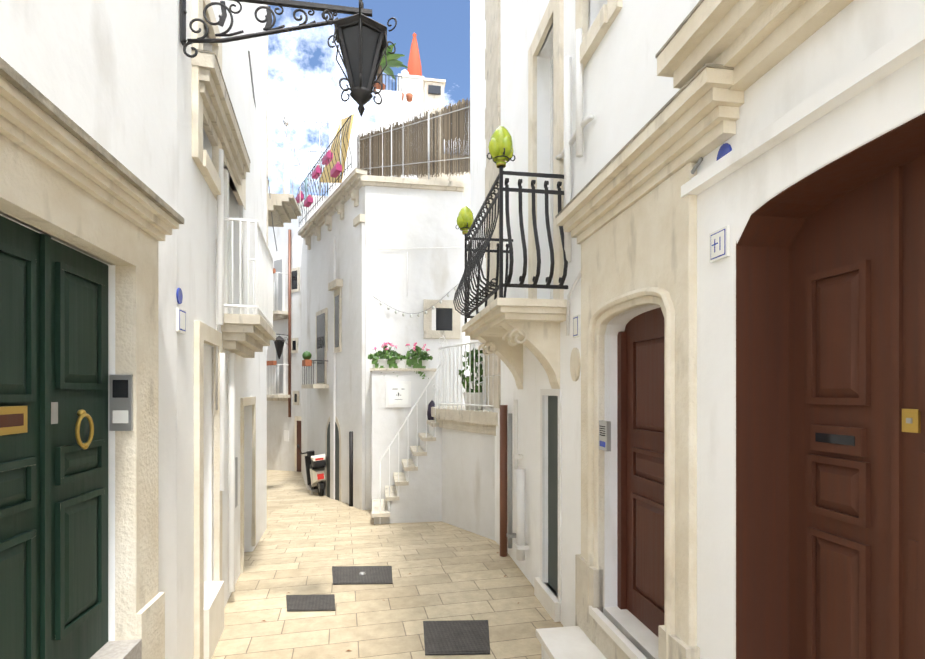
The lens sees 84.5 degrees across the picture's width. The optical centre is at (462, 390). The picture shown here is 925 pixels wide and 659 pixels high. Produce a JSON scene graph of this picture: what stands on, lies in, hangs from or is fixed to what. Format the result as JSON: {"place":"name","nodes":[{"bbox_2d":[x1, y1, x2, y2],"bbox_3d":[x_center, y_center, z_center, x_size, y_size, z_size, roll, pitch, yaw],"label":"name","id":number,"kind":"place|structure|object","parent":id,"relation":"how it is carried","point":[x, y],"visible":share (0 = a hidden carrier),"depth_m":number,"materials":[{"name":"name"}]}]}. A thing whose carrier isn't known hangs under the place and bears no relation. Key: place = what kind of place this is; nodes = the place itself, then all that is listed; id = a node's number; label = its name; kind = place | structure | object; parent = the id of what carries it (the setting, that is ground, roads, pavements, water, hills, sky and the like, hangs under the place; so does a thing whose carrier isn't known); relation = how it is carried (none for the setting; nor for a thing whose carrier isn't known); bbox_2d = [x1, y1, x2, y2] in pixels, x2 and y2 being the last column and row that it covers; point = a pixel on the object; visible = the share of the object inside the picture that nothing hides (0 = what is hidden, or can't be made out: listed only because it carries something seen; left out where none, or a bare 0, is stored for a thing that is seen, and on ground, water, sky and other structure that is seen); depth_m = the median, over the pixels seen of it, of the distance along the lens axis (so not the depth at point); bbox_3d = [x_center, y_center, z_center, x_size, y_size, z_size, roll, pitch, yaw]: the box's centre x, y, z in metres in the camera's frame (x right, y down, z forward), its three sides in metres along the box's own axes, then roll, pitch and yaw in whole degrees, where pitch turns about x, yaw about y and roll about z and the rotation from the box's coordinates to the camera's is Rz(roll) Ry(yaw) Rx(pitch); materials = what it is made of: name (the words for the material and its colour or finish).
{"place":"outdoors","nodes":[
{"label":"outdoors","id":0,"kind":"place"},
{"bbox_2d":[0,57,185,658],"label":"door surround","id":1,"kind":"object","parent":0,"point":[64,178],"depth_m":1.71,"materials":[{"name":"stone"}]},
{"bbox_2d":[268,0,469,199],"label":"sky","id":2,"kind":"structure","parent":0,"point":[304,73],"materials":[{"name":"blue"}]},
{"bbox_2d":[211,470,563,658],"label":"stone pavement","id":3,"kind":"structure","parent":0,"point":[308,540],"depth_m":4.19,"materials":[{"name":"beige stone"}]},
{"bbox_2d":[0,0,175,658],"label":"wall","id":4,"kind":"structure","parent":3,"relation":"on","point":[102,73],"depth_m":2.07,"materials":[{"name":"white paint"}]},
{"bbox_2d":[176,0,266,658],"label":"wall","id":5,"kind":"structure","parent":3,"relation":"on","point":[196,210],"depth_m":3.49,"materials":[{"name":"white paint"}]},
{"bbox_2d":[191,0,275,658],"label":"wall trim","id":6,"kind":"structure","parent":5,"relation":"attached to","point":[244,335],"depth_m":3.50,"materials":[{"name":"stone"}]},
{"bbox_2d":[180,0,396,116],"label":"street lamp","id":7,"kind":"object","parent":5,"relation":"attached to","point":[360,38],"visible":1,"depth_m":2.73,"materials":[{"name":"metal"}]},
{"bbox_2d":[267,200,305,471],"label":"building wall","id":8,"kind":"structure","parent":3,"relation":"on","point":[283,392],"depth_m":16.71,"materials":[{"name":"paint"}]},
{"bbox_2d":[273,334,287,358],"bbox_3d":[-5.876,-1.424,16.482,0.346,0.812,0.573,0,0,21],"label":"lantern bracket","id":9,"kind":"object","parent":8,"relation":"attached to","point":[279,341],"visible":0.94,"depth_m":16.34,"materials":[{"name":"metal"}]},
{"bbox_2d":[297,444,325,495],"bbox_3d":[-3.068,1.589,10.401,0.558,1.076,1.428,0,0,-22],"label":"parked scooter","id":10,"kind":"object","parent":3,"relation":"on","point":[315,472],"visible":0.92,"depth_m":9.96,"materials":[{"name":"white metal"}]},
{"bbox_2d":[295,115,469,506],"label":"building wall","id":11,"kind":"structure","parent":3,"relation":"on","point":[327,232],"depth_m":9.53,"materials":[{"name":"paint"}]},
{"bbox_2d":[303,32,469,205],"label":"rooftop terrace","id":12,"kind":"structure","parent":11,"relation":"on","point":[420,132],"depth_m":9.92,"materials":[{"name":"white paint"}]},
{"bbox_2d":[374,43,412,101],"bbox_3d":[-2.001,-7.815,12.608,1.266,1.061,1.332,0,0,44],"label":"potted plant","id":13,"kind":"object","parent":12,"relation":"on","point":[392,61],"visible":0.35,"depth_m":12.50,"materials":[{"name":"green plant"}]},
{"bbox_2d":[216,114,593,509],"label":"wall conduits","id":14,"kind":"object","parent":11,"relation":"attached to","point":[336,285],"depth_m":8.17,"materials":[{"name":"painted metal"},{"name":"rusty brown metal"},{"name":"grey plastic"}]},
{"bbox_2d":[286,566,489,654],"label":"manhole covers","id":15,"kind":"object","parent":3,"relation":"on","point":[461,637],"visible":0.94,"depth_m":3.55,"materials":[{"name":"metal"}]},
{"bbox_2d":[361,175,463,509],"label":"building walls","id":16,"kind":"structure","parent":3,"relation":"on","point":[401,213],"depth_m":8.20,"materials":[{"name":"paint"}]},
{"bbox_2d":[368,342,432,378],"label":"potted flowers","id":17,"kind":"object","parent":16,"relation":"on","point":[386,360],"visible":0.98,"depth_m":7.75,"materials":[{"name":"green plant"}]},
{"bbox_2d":[248,51,702,335],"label":"festoon light cables","id":18,"kind":"object","parent":16,"relation":"attached to","point":[697,164],"visible":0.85,"depth_m":5.08,"materials":[{"name":"grey plastic"}]},
{"bbox_2d":[372,336,497,539],"bbox_3d":[-0.466,0.684,6.828,1.488,2.892,2.900,0,0,-9],"label":"outside stair","id":19,"kind":"object","parent":3,"relation":"on","point":[447,475],"visible":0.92,"depth_m":6.66,"materials":[{"name":"paint"}]},
{"bbox_2d":[427,384,438,419],"bbox_3d":[-0.449,0.213,7.709,0.162,0.652,0.143,0,0,13],"label":"hanging bag and rack","id":20,"kind":"object","parent":19,"relation":"on","point":[430,405],"visible":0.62,"depth_m":7.67,"materials":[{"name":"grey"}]},
{"bbox_2d":[470,0,924,658],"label":"wall","id":21,"kind":"structure","parent":3,"relation":"on","point":[628,92],"depth_m":2.38,"materials":[{"name":"white paint"}]},
{"bbox_2d":[453,126,567,388],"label":"balcony","id":22,"kind":"structure","parent":21,"relation":"attached to","point":[503,328],"depth_m":3.58,"materials":[{"name":"metal"}]},
{"bbox_2d":[485,0,582,560],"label":"wall","id":23,"kind":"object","parent":21,"relation":"attached to","point":[493,72],"depth_m":5.03,"materials":[{"name":"paint"}]},
{"bbox_2d":[581,162,696,645],"bbox_3d":[0.858,0.362,2.594,0.093,2.552,1.133,0,0,-9],"label":"door surround","id":24,"kind":"object","parent":21,"relation":"attached to","point":[649,239],"visible":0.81,"depth_m":2.21,"materials":[{"name":"stone"}]},
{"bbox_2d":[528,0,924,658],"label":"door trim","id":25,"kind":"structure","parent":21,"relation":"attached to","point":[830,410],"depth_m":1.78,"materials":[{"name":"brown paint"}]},
{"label":"wall","id":26,"kind":"object","parent":3,"relation":"on","visible":0},
{"bbox_2d":[267,5,301,349],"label":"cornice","id":27,"kind":"structure","parent":26,"relation":"attached to","point":[283,208],"depth_m":9.40,"materials":[{"name":"paint"}]}
]}

